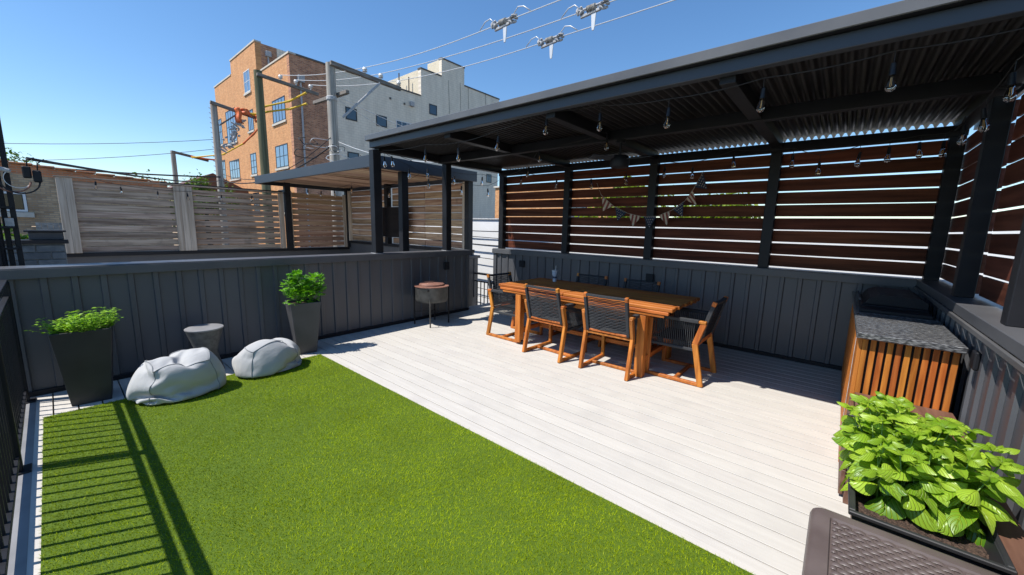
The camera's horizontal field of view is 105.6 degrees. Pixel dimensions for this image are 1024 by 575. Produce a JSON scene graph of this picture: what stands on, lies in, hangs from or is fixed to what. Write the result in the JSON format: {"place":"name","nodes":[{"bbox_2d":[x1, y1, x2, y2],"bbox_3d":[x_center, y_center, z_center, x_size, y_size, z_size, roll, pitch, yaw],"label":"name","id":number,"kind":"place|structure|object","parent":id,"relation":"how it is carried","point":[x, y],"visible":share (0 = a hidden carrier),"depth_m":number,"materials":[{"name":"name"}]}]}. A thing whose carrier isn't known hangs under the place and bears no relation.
{"place":"outdoors","nodes":[
{"label":"outdoors","id":0,"kind":"place"},
{"bbox_2d":[31,222,73,245],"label":"garage roof","id":1,"kind":"structure","parent":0,"point":[51,226],"depth_m":10.32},
{"bbox_2d":[168,173,250,244],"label":"gabled house","id":2,"kind":"structure","parent":0,"point":[215,183],"depth_m":33.99,"materials":[{"name":"beige brick"}]},
{"bbox_2d":[214,39,499,246],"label":"apartment building","id":3,"kind":"structure","parent":0,"point":[416,100],"depth_m":32.24,"materials":[{"name":"orange brick"}]},
{"bbox_2d":[218,118,222,146],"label":"window","id":4,"kind":"structure","parent":3,"relation":"in","point":[220,127],"depth_m":38.54,"materials":[{"name":"blue glass"}]},
{"bbox_2d":[222,160,226,179],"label":"window","id":5,"kind":"structure","parent":3,"relation":"in","point":[223,161],"depth_m":39.05,"materials":[{"name":"blue glass"}]},
{"bbox_2d":[225,107,237,144],"bbox_3d":[-26.281,-14.993,36.354,3.140,3.090,0.096,9,12,40],"label":"window","id":6,"kind":"structure","parent":3,"relation":"in","point":[228,114],"depth_m":36.60,"materials":[{"name":"blue glass"}]},
{"bbox_2d":[229,159,240,180],"bbox_3d":[-26.395,-11.144,36.972,3.190,1.890,0.096,9,12,40],"label":"window","id":7,"kind":"structure","parent":3,"relation":"in","point":[234,165],"depth_m":36.94,"materials":[{"name":"blue glass"}]},
{"bbox_2d":[243,69,250,95],"bbox_3d":[-22.252,-17.194,32.602,1.740,1.890,0.096,9,12,40],"label":"window","id":8,"kind":"structure","parent":3,"relation":"in","point":[246,75],"depth_m":32.58,"materials":[{"name":"blue glass"}]},
{"bbox_2d":[248,109,254,133],"bbox_3d":[-22.175,-14.084,32.957,1.540,1.840,0.096,9,12,40],"label":"window","id":9,"kind":"structure","parent":3,"relation":"in","point":[250,121],"depth_m":32.97,"materials":[{"name":"blue glass"}]},
{"bbox_2d":[250,152,257,176],"bbox_3d":[-22.299,-10.583,33.536,1.640,1.940,0.096,9,12,40],"label":"window","id":10,"kind":"structure","parent":3,"relation":"in","point":[253,159],"depth_m":33.52,"materials":[{"name":"blue glass"}]},
{"bbox_2d":[272,95,286,126],"bbox_3d":[-17.438,-13.151,29.022,2.690,1.840,0.096,9,12,40],"label":"window","id":11,"kind":"structure","parent":3,"relation":"in","point":[279,117],"depth_m":28.98,"materials":[{"name":"blue glass"}]},
{"bbox_2d":[275,143,289,170],"bbox_3d":[-17.499,-9.888,29.515,2.640,1.840,0.096,9,12,40],"label":"window","id":12,"kind":"structure","parent":3,"relation":"in","point":[281,151],"depth_m":29.49,"materials":[{"name":"blue glass"}]},
{"bbox_2d":[345,106,356,121],"bbox_3d":[-12.732,-13.745,30.813,0.036,0.950,0.960,9,12,40],"label":"window","id":13,"kind":"structure","parent":3,"relation":"in","point":[352,116],"depth_m":30.85,"materials":[{"name":"blue glass"}]},
{"bbox_2d":[347,151,358,158],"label":"window","id":14,"kind":"structure","parent":3,"relation":"in","point":[350,154],"depth_m":31.26,"materials":[{"name":"blue glass"}]},
{"bbox_2d":[376,114,386,127],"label":"window","id":15,"kind":"structure","parent":3,"relation":"in","point":[380,121],"depth_m":32.82,"materials":[{"name":"blue glass"}]},
{"bbox_2d":[396,120,410,127],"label":"window","id":16,"kind":"structure","parent":3,"relation":"in","point":[401,123],"depth_m":34.21,"materials":[{"name":"blue glass"}]},
{"bbox_2d":[429,103,436,115],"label":"window","id":17,"kind":"structure","parent":3,"relation":"in","point":[432,108],"depth_m":36.59,"materials":[{"name":"blue glass"}]},
{"bbox_2d":[486,174,491,182],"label":"window","id":18,"kind":"structure","parent":3,"relation":"in","point":[488,179],"depth_m":43.23,"materials":[{"name":"blue glass"}]},
{"bbox_2d":[0,0,1023,218],"label":"sky","id":19,"kind":"structure","parent":0,"point":[75,75],"materials":[{"name":"blue"}]},
{"bbox_2d":[494,186,646,217],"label":"brick building","id":20,"kind":"structure","parent":0,"point":[496,201],"depth_m":25.86,"materials":[{"name":"brick"}]},
{"bbox_2d":[409,218,1019,304],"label":"white block building","id":21,"kind":"structure","parent":0,"point":[483,251],"depth_m":9.93,"materials":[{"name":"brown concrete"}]},
{"bbox_2d":[409,225,497,298],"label":"wall conduit cables","id":22,"kind":"object","parent":21,"relation":"attached to","point":[479,244],"depth_m":12.58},
{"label":"ground","id":23,"kind":"structure","parent":0,"visible":0},
{"bbox_2d":[1,224,28,239],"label":"leafy tree","id":24,"kind":"object","parent":23,"relation":"on","point":[23,236],"visible":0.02,"depth_m":7.47,"materials":[{"name":"green plant"}]},
{"bbox_2d":[0,148,39,164],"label":"leafy tree","id":25,"kind":"object","parent":23,"relation":"on","point":[16,156],"visible":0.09,"depth_m":18.07,"materials":[{"name":"green plant"}]},
{"bbox_2d":[0,120,43,266],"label":"service mast","id":26,"kind":"object","parent":23,"relation":"on","point":[10,223],"visible":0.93,"depth_m":3.33,"materials":[{"name":"black metal"}]},
{"bbox_2d":[25,157,219,182],"bbox_3d":[-8.530,-2.914,10.256,0.027,1.247,16.671,-4,10,-31],"label":"service cable","id":27,"kind":"object","parent":26,"relation":"attached to","point":[62,164],"visible":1,"depth_m":4.68,"materials":[{"name":"black rubber"}]},
{"bbox_2d":[4,239,68,265],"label":"block wall","id":28,"kind":"structure","parent":23,"relation":"on","point":[44,252],"depth_m":6.08,"materials":[{"name":"black paint"}]},
{"bbox_2d":[23,230,65,239],"bbox_3d":[-7.360,-0.831,6.138,0.230,0.148,0.430,9,12,40],"label":"roof vent box","id":29,"kind":"object","parent":28,"relation":"on","point":[45,234],"visible":1,"depth_m":6.09,"materials":[{"name":"grey paint"}]},
{"bbox_2d":[0,159,172,246],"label":"brown brick building","id":30,"kind":"structure","parent":23,"relation":"on","point":[40,204],"depth_m":12.73,"materials":[{"name":"brick"}]},
{"bbox_2d":[0,191,34,217],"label":"window","id":31,"kind":"structure","parent":30,"relation":"in","point":[20,200],"depth_m":12.29,"materials":[{"name":"glass"}]},
{"bbox_2d":[32,165,220,177],"bbox_3d":[-16.131,-4.121,12.677,0.058,0.308,11.127,8,11,36],"label":"service cable","id":32,"kind":"object","parent":30,"relation":"attached to","point":[151,174],"visible":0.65,"depth_m":15.41,"materials":[{"name":"black rubber"}]},
{"bbox_2d":[132,169,197,226],"bbox_3d":[-22.455,-3.264,24.454,3.843,8.036,4.241,4,9,13],"label":"leafy tree","id":33,"kind":"object","parent":23,"relation":"on","point":[158,180],"visible":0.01,"depth_m":24.22,"materials":[{"name":"green plant"}]},
{"bbox_2d":[170,150,214,182],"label":"utility pole","id":34,"kind":"object","parent":23,"relation":"on","point":[174,162],"visible":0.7,"depth_m":40.07,"materials":[{"name":"grey metal"}]},
{"bbox_2d":[170,169,240,244],"bbox_3d":[-22.544,-4.204,28.707,4.339,8.574,4.658,9,12,40],"label":"leafy tree","id":35,"kind":"object","parent":23,"relation":"on","point":[199,180],"visible":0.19,"depth_m":27.57,"materials":[{"name":"green plant"}]},
{"bbox_2d":[191,100,257,244],"bbox_3d":[-13.121,-3.091,17.988,3.256,10.123,1.515,0,9,-11],"label":"utility pole","id":36,"kind":"object","parent":23,"relation":"on","point":[238,111],"visible":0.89,"depth_m":17.17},
{"bbox_2d":[5,139,212,143],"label":"service cable","id":37,"kind":"object","parent":36,"relation":"attached to","point":[105,143],"visible":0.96,"depth_m":15.70,"materials":[{"name":"black rubber"}]},
{"bbox_2d":[8,149,211,160],"bbox_3d":[-23.203,-5.132,13.373,21.839,1.328,0.019,-2,10,-21],"label":"service cable","id":38,"kind":"object","parent":36,"relation":"attached to","point":[109,157],"visible":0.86,"depth_m":15.97,"materials":[{"name":"black rubber"}]},
{"bbox_2d":[67,240,479,306],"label":"neighbour parapet","id":39,"kind":"structure","parent":23,"relation":"on","point":[358,246],"depth_m":8.72,"materials":[{"name":"grey paint"}]},
{"bbox_2d":[53,175,347,252],"bbox_3d":[-6.536,-1.631,9.157,0.250,1.460,5.420,9,12,40],"label":"privacy fence","id":40,"kind":"object","parent":39,"relation":"on","point":[185,223],"visible":0.87,"depth_m":8.40,"materials":[{"name":"grey wood"}]},
{"bbox_2d":[84,176,275,201],"bbox_3d":[-6.866,-2.068,8.486,0.062,0.351,3.352,9,12,40],"label":"string light","id":41,"kind":"object","parent":40,"relation":"hanging from","point":[122,192],"visible":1,"depth_m":7.99,"materials":[{"name":"black paint"}]},
{"bbox_2d":[254,155,476,254],"bbox_3d":[-3.543,-1.663,8.837,5.450,1.768,2.300,9,12,40],"label":"neighbour pergola","id":42,"kind":"object","parent":39,"relation":"on","point":[338,173],"visible":0.77,"depth_m":8.62,"materials":[{"name":"grey paint"}]},
{"bbox_2d":[303,174,418,197],"bbox_3d":[-3.636,-2.185,8.668,5.102,0.441,0.090,9,11,39],"label":"string light","id":43,"kind":"object","parent":42,"relation":"hanging from","point":[389,195],"visible":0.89,"depth_m":8.79,"materials":[{"name":"black paint"}]},
{"bbox_2d":[382,207,398,236],"bbox_3d":[-2.795,-1.588,9.471,1.000,0.720,0.210,9,12,40],"label":"outdoor television","id":44,"kind":"object","parent":42,"relation":"attached to","point":[390,221],"visible":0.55,"depth_m":9.46,"materials":[{"name":"black paint"}]},
{"bbox_2d":[253,69,318,243],"bbox_3d":[-8.771,-2.886,15.776,2.272,10.609,0.758,-5,11,-35],"label":"utility pole","id":45,"kind":"object","parent":23,"relation":"on","point":[259,76],"visible":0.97,"depth_m":14.74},
{"bbox_2d":[313,60,400,246],"bbox_3d":[-5.282,-2.131,13.241,2.919,10.069,1.814,0,9,-9],"label":"utility pole","id":46,"kind":"object","parent":23,"relation":"on","point":[331,97],"visible":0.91,"depth_m":12.12,"materials":[{"name":"grey metal"}]},
{"bbox_2d":[223,137,330,179],"bbox_3d":[-9.231,-4.651,14.667,8.788,1.007,0.023,8,11,35],"label":"service cable","id":47,"kind":"object","parent":46,"relation":"attached to","point":[290,167],"visible":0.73,"depth_m":13.32,"materials":[{"name":"black rubber"}]},
{"bbox_2d":[224,144,332,183],"bbox_3d":[-9.199,-4.489,14.695,8.845,0.953,0.043,8,11,34],"label":"service cable","id":48,"kind":"object","parent":46,"relation":"attached to","point":[295,168],"visible":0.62,"depth_m":13.21,"materials":[{"name":"rubber"}]},
{"bbox_2d":[294,137,360,161],"bbox_3d":[-5.608,-4.196,12.045,0.486,0.674,2.249,9,12,40],"label":"cable coil","id":49,"kind":"object","parent":46,"relation":"attached to","point":[305,144],"visible":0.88,"depth_m":11.66,"materials":[{"name":"metal"}]},
{"bbox_2d":[339,100,386,129],"bbox_3d":[-4.630,-10.443,26.592,0.019,4.619,29.885,2,9,3],"label":"service cable","id":50,"kind":"object","parent":46,"relation":"attached to","point":[362,115],"visible":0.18,"depth_m":13.84,"materials":[{"name":"rubber"}]},
{"bbox_2d":[340,97,400,125],"bbox_3d":[-4.617,-10.986,26.506,0.018,5.519,29.886,2,9,3],"label":"service cable","id":51,"kind":"object","parent":46,"relation":"attached to","point":[369,111],"visible":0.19,"depth_m":14.45,"materials":[{"name":"metal"}]},
{"bbox_2d":[339,142,433,162],"bbox_3d":[-2.384,-3.427,9.426,8.465,1.273,0.019,10,12,43],"label":"service cable","id":52,"kind":"object","parent":46,"relation":"attached to","point":[368,152],"visible":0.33,"depth_m":11.06,"materials":[{"name":"metal"}]},
{"bbox_2d":[284,0,560,75],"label":"overhead wire","id":53,"kind":"object","parent":46,"relation":"attached to","point":[436,47],"visible":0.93,"depth_m":10.11,"materials":[{"name":"metal"}]},
{"bbox_2d":[480,5,530,42],"bbox_3d":[-0.182,-5.879,8.793,1.545,0.631,0.176,9,12,40],"label":"inline switch","id":54,"kind":"object","parent":53,"relation":"hanging from","point":[503,23],"visible":1,"depth_m":8.76,"materials":[{"name":"metal"}]},
{"bbox_2d":[301,0,615,80],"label":"overhead wire","id":55,"kind":"object","parent":46,"relation":"attached to","point":[470,49],"visible":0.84,"depth_m":10.03,"materials":[{"name":"metal"}]},
{"bbox_2d":[561,0,609,30],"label":"inline switch","id":56,"kind":"object","parent":55,"relation":"hanging from","point":[592,10],"visible":1,"depth_m":7.99,"materials":[{"name":"metal"}]},
{"bbox_2d":[316,0,674,85],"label":"overhead wire","id":57,"kind":"object","parent":46,"relation":"attached to","point":[524,48],"visible":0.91,"depth_m":9.97,"materials":[{"name":"metal"}]},
{"bbox_2d":[526,25,577,58],"bbox_3d":[0.937,-5.921,9.496,1.545,0.631,0.176,9,12,40],"label":"inline switch","id":58,"kind":"object","parent":57,"relation":"hanging from","point":[550,42],"visible":1,"depth_m":9.46,"materials":[{"name":"metal"}]},
{"bbox_2d":[574,176,676,217],"bbox_3d":[4.541,-0.778,15.540,3.677,7.181,4.039,9,12,40],"label":"leafy tree","id":59,"kind":"object","parent":23,"relation":"on","point":[624,206],"visible":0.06,"depth_m":14.63,"materials":[{"name":"green plant"}]},
{"bbox_2d":[673,192,760,217],"bbox_3d":[6.714,-0.108,13.515,3.174,6.589,3.598,9,12,40],"label":"leafy tree","id":60,"kind":"object","parent":23,"relation":"on","point":[721,205],"visible":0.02,"depth_m":12.49,"materials":[{"name":"green plant"}]},
{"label":"building base","id":61,"kind":"structure","parent":23,"relation":"on","visible":0},
{"bbox_2d":[7,397,36,574],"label":"deck edge curb","id":62,"kind":"structure","parent":61,"relation":"on","point":[17,564],"depth_m":2.02,"materials":[{"name":"white concrete"}]},
{"bbox_2d":[0,280,35,574],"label":"metal railing","id":63,"kind":"object","parent":62,"relation":"on","point":[15,398],"visible":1,"depth_m":2.25,"materials":[{"name":"black metal"}]},
{"bbox_2d":[26,303,849,574],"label":"deck","id":64,"kind":"structure","parent":61,"relation":"on","point":[734,458],"depth_m":3.11,"materials":[{"name":"white wood"}]},
{"bbox_2d":[48,325,112,406],"bbox_3d":[-3.490,0.624,3.203,0.334,0.610,0.334,-7,12,-43],"label":"tall planter","id":65,"kind":"object","parent":64,"relation":"on","point":[84,359],"visible":0.77,"depth_m":3.10,"materials":[{"name":"plastic"}]},
{"bbox_2d":[24,307,122,333],"bbox_3d":[-3.483,0.267,3.159,0.470,0.171,0.461,0,9,-9],"label":"mint plant","id":66,"kind":"object","parent":65,"relation":"on","point":[78,324],"visible":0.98,"depth_m":3.10,"materials":[{"name":"green plant"}]},
{"bbox_2d":[184,323,224,368],"bbox_3d":[-3.022,0.614,3.846,0.310,0.455,0.310,9,12,40],"label":"side table","id":67,"kind":"object","parent":64,"relation":"on","point":[208,336],"visible":0.68,"depth_m":3.76,"materials":[{"name":"concrete"}]},
{"bbox_2d":[0,249,470,396],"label":"parapet wall","id":68,"kind":"structure","parent":64,"relation":"on","point":[161,305],"depth_m":4.12,"materials":[{"name":"grey paint"}]},
{"bbox_2d":[285,298,320,354],"bbox_3d":[-2.413,0.451,4.513,0.309,0.600,0.309,-6,12,-40],"label":"tall planter","id":69,"kind":"object","parent":64,"relation":"on","point":[303,318],"visible":0.78,"depth_m":4.42,"materials":[{"name":"plastic"}]},
{"bbox_2d":[279,269,326,305],"bbox_3d":[-2.373,0.011,4.441,0.422,0.447,0.454,1,9,-5],"label":"geranium plant","id":70,"kind":"object","parent":69,"relation":"on","point":[303,292],"visible":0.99,"depth_m":4.41,"materials":[{"name":"green plant"}]},
{"bbox_2d":[41,354,753,574],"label":"lawn","id":71,"kind":"structure","parent":64,"relation":"on","point":[207,505],"depth_m":2.10,"materials":[{"name":"green plant"}]},
{"bbox_2d":[126,347,225,405],"bbox_3d":[-2.851,0.730,3.318,0.450,0.365,0.643,8,11,37],"label":"bean bag","id":72,"kind":"object","parent":71,"relation":"on","point":[180,375],"visible":1,"depth_m":3.19,"materials":[{"name":"grey fabric"}]},
{"bbox_2d":[232,338,301,377],"bbox_3d":[-2.450,0.665,3.923,0.434,0.326,0.628,7,11,34],"label":"bean bag","id":73,"kind":"object","parent":71,"relation":"on","point":[263,357],"visible":1,"depth_m":3.75,"materials":[{"name":"grey fabric"}]},
{"bbox_2d":[413,281,448,327],"bbox_3d":[-1.224,0.239,5.928,0.514,0.640,0.514,9,12,40],"label":"fire pit","id":74,"kind":"object","parent":64,"relation":"on","point":[431,292],"visible":1,"depth_m":5.72,"materials":[{"name":"metal"}]},
{"bbox_2d":[486,272,543,342],"bbox_3d":[0.026,0.246,5.413,0.630,0.853,0.574,9,12,40],"label":"dining chair","id":75,"kind":"object","parent":64,"relation":"on","point":[504,304],"visible":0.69,"depth_m":5.33,"materials":[{"name":"brown wood"}]},
{"bbox_2d":[522,283,586,362],"bbox_3d":[0.512,0.375,4.664,0.574,0.853,0.630,9,12,41],"label":"dining chair","id":76,"kind":"object","parent":64,"relation":"on","point":[561,318],"visible":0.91,"depth_m":4.50,"materials":[{"name":"brown wood"}]},
{"bbox_2d":[552,273,607,342],"bbox_3d":[0.964,0.260,5.471,0.574,0.853,0.630,9,12,40],"label":"dining chair","id":77,"kind":"object","parent":64,"relation":"on","point":[579,275],"visible":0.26,"depth_m":5.56,"materials":[{"name":"black fabric"}]},
{"bbox_2d":[499,278,699,377],"bbox_3d":[0.967,0.406,4.814,2.235,0.760,0.936,9,12,40],"label":"dining table","id":78,"kind":"object","parent":64,"relation":"on","point":[645,305],"visible":0.84,"depth_m":4.47,"materials":[{"name":"brown wood"}]},
{"bbox_2d":[552,269,557,281],"bbox_3d":[0.598,-0.194,5.420,0.087,0.220,0.087,9,12,40],"label":"tumbler","id":79,"kind":"object","parent":78,"relation":"on","point":[555,273],"visible":1,"depth_m":5.40,"materials":[{"name":"clear glass"}]},
{"bbox_2d":[578,292,648,380],"bbox_3d":[1.109,0.464,4.191,0.574,0.853,0.630,9,11,38],"label":"dining chair","id":80,"kind":"object","parent":64,"relation":"on","point":[597,324],"visible":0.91,"depth_m":4.00,"materials":[{"name":"brown wood"}]},
{"bbox_2d":[598,278,660,348],"bbox_3d":[1.528,0.347,4.999,0.574,0.853,0.630,9,12,40],"label":"dining chair","id":81,"kind":"object","parent":64,"relation":"on","point":[657,289],"visible":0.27,"depth_m":5.08,"materials":[{"name":"black fabric"}]},
{"bbox_2d":[645,296,727,387],"bbox_3d":[1.830,0.499,4.079,0.630,0.853,0.574,9,12,40],"label":"dining chair","id":82,"kind":"object","parent":64,"relation":"on","point":[704,332],"visible":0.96,"depth_m":3.98,"materials":[{"name":"brown wood"}]},
{"bbox_2d":[492,248,919,370],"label":"parapet wall","id":83,"kind":"structure","parent":64,"relation":"on","point":[799,315],"depth_m":4.86,"materials":[{"name":"grey paint"}]},
{"bbox_2d":[364,0,1023,327],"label":"pergola","id":84,"kind":"object","parent":83,"relation":"on","point":[955,84],"visible":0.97,"depth_m":3.90,"materials":[{"name":"black paint"}]},
{"bbox_2d":[381,153,498,196],"bbox_3d":[-1.064,-1.798,6.429,0.059,0.479,2.502,9,12,40],"label":"string light","id":85,"kind":"object","parent":84,"relation":"hanging from","point":[409,175],"visible":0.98,"depth_m":6.14,"materials":[{"name":"black paint"}]},
{"bbox_2d":[391,156,491,184],"bbox_3d":[-1.102,-1.901,6.448,0.056,0.344,2.500,9,11,39],"label":"string light","id":86,"kind":"object","parent":84,"relation":"hanging from","point":[393,165],"visible":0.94,"depth_m":6.17,"materials":[{"name":"black paint"}]},
{"bbox_2d":[505,118,608,176],"bbox_3d":[0.479,-1.728,5.431,0.816,0.295,3.595,0,9,-7],"label":"string light","id":87,"kind":"object","parent":84,"relation":"hanging from","point":[606,146],"visible":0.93,"depth_m":4.64,"materials":[{"name":"black paint"}]},
{"bbox_2d":[589,139,652,168],"bbox_3d":[1.249,-1.465,4.257,0.589,0.300,0.670,9,12,40],"label":"ceiling fan","id":88,"kind":"object","parent":84,"relation":"hanging from","point":[620,160],"visible":1,"depth_m":4.23,"materials":[{"name":"black paint"}]},
{"bbox_2d":[597,172,706,227],"bbox_3d":[1.919,-1.232,5.577,1.599,0.756,0.006,9,12,40],"label":"bunting","id":89,"kind":"object","parent":84,"relation":"hanging from","point":[664,217],"visible":1,"depth_m":5.45,"materials":[{"name":"grey fabric"}]},
{"bbox_2d":[385,28,1023,161],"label":"string light","id":90,"kind":"object","parent":84,"relation":"hanging from","point":[890,85],"visible":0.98,"depth_m":2.54,"materials":[{"name":"black paint"}]},
{"bbox_2d":[509,128,955,188],"bbox_3d":[1.888,-1.588,5.355,5.584,0.371,0.216,9,12,42],"label":"string light","id":91,"kind":"object","parent":84,"relation":"hanging from","point":[919,154],"visible":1,"depth_m":4.16,"materials":[{"name":"black paint"}]},
{"bbox_2d":[955,54,1023,145],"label":"string light","id":92,"kind":"object","parent":84,"relation":"hanging from","point":[1010,94],"visible":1,"depth_m":2.44,"materials":[{"name":"black paint"}]},
{"bbox_2d":[802,507,999,574],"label":"deck storage box","id":93,"kind":"object","parent":64,"relation":"on","point":[837,544],"visible":1,"depth_m":1.15,"materials":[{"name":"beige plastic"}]},
{"bbox_2d":[838,291,968,461],"bbox_3d":[3.086,0.631,3.242,0.464,0.902,2.355,9,12,40],"label":"outdoor kitchen counter","id":94,"kind":"object","parent":64,"relation":"on","point":[915,361],"visible":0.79,"depth_m":2.39,"materials":[{"name":"brown wood"}]},
{"bbox_2d":[857,287,932,318],"bbox_3d":[3.248,0.105,3.334,0.424,0.114,0.980,9,12,40],"label":"gas grill","id":95,"kind":"object","parent":94,"relation":"on","point":[894,301],"visible":1,"depth_m":3.15,"materials":[{"name":"black paint"}]},
{"bbox_2d":[838,392,1023,574],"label":"wooden bench","id":96,"kind":"object","parent":64,"relation":"on","point":[1011,535],"visible":0.16,"depth_m":1.37,"materials":[{"name":"brown wood"}]},
{"bbox_2d":[847,413,1017,574],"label":"planter tray","id":97,"kind":"object","parent":96,"relation":"on","point":[992,555],"visible":0.21,"depth_m":1.32,"materials":[{"name":"plastic"}]},
{"bbox_2d":[832,391,1023,546],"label":"basil plants","id":98,"kind":"object","parent":97,"relation":"in","point":[926,472],"visible":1,"depth_m":1.43,"materials":[{"name":"green plant"}]},
{"bbox_2d":[914,278,1023,530],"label":"parapet wall","id":99,"kind":"structure","parent":64,"relation":"on","point":[988,396],"depth_m":1.97,"materials":[{"name":"grey paint"}]},
{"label":"neighbour deck","id":100,"kind":"structure","parent":0,"visible":0},
{"bbox_2d":[474,272,487,304],"bbox_3d":[-0.715,0.267,8.064,0.900,1.150,0.040,9,12,40],"label":"stair railing","id":101,"kind":"object","parent":100,"relation":"on","point":[484,282],"visible":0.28,"depth_m":7.94,"materials":[{"name":"black metal"}]}
]}

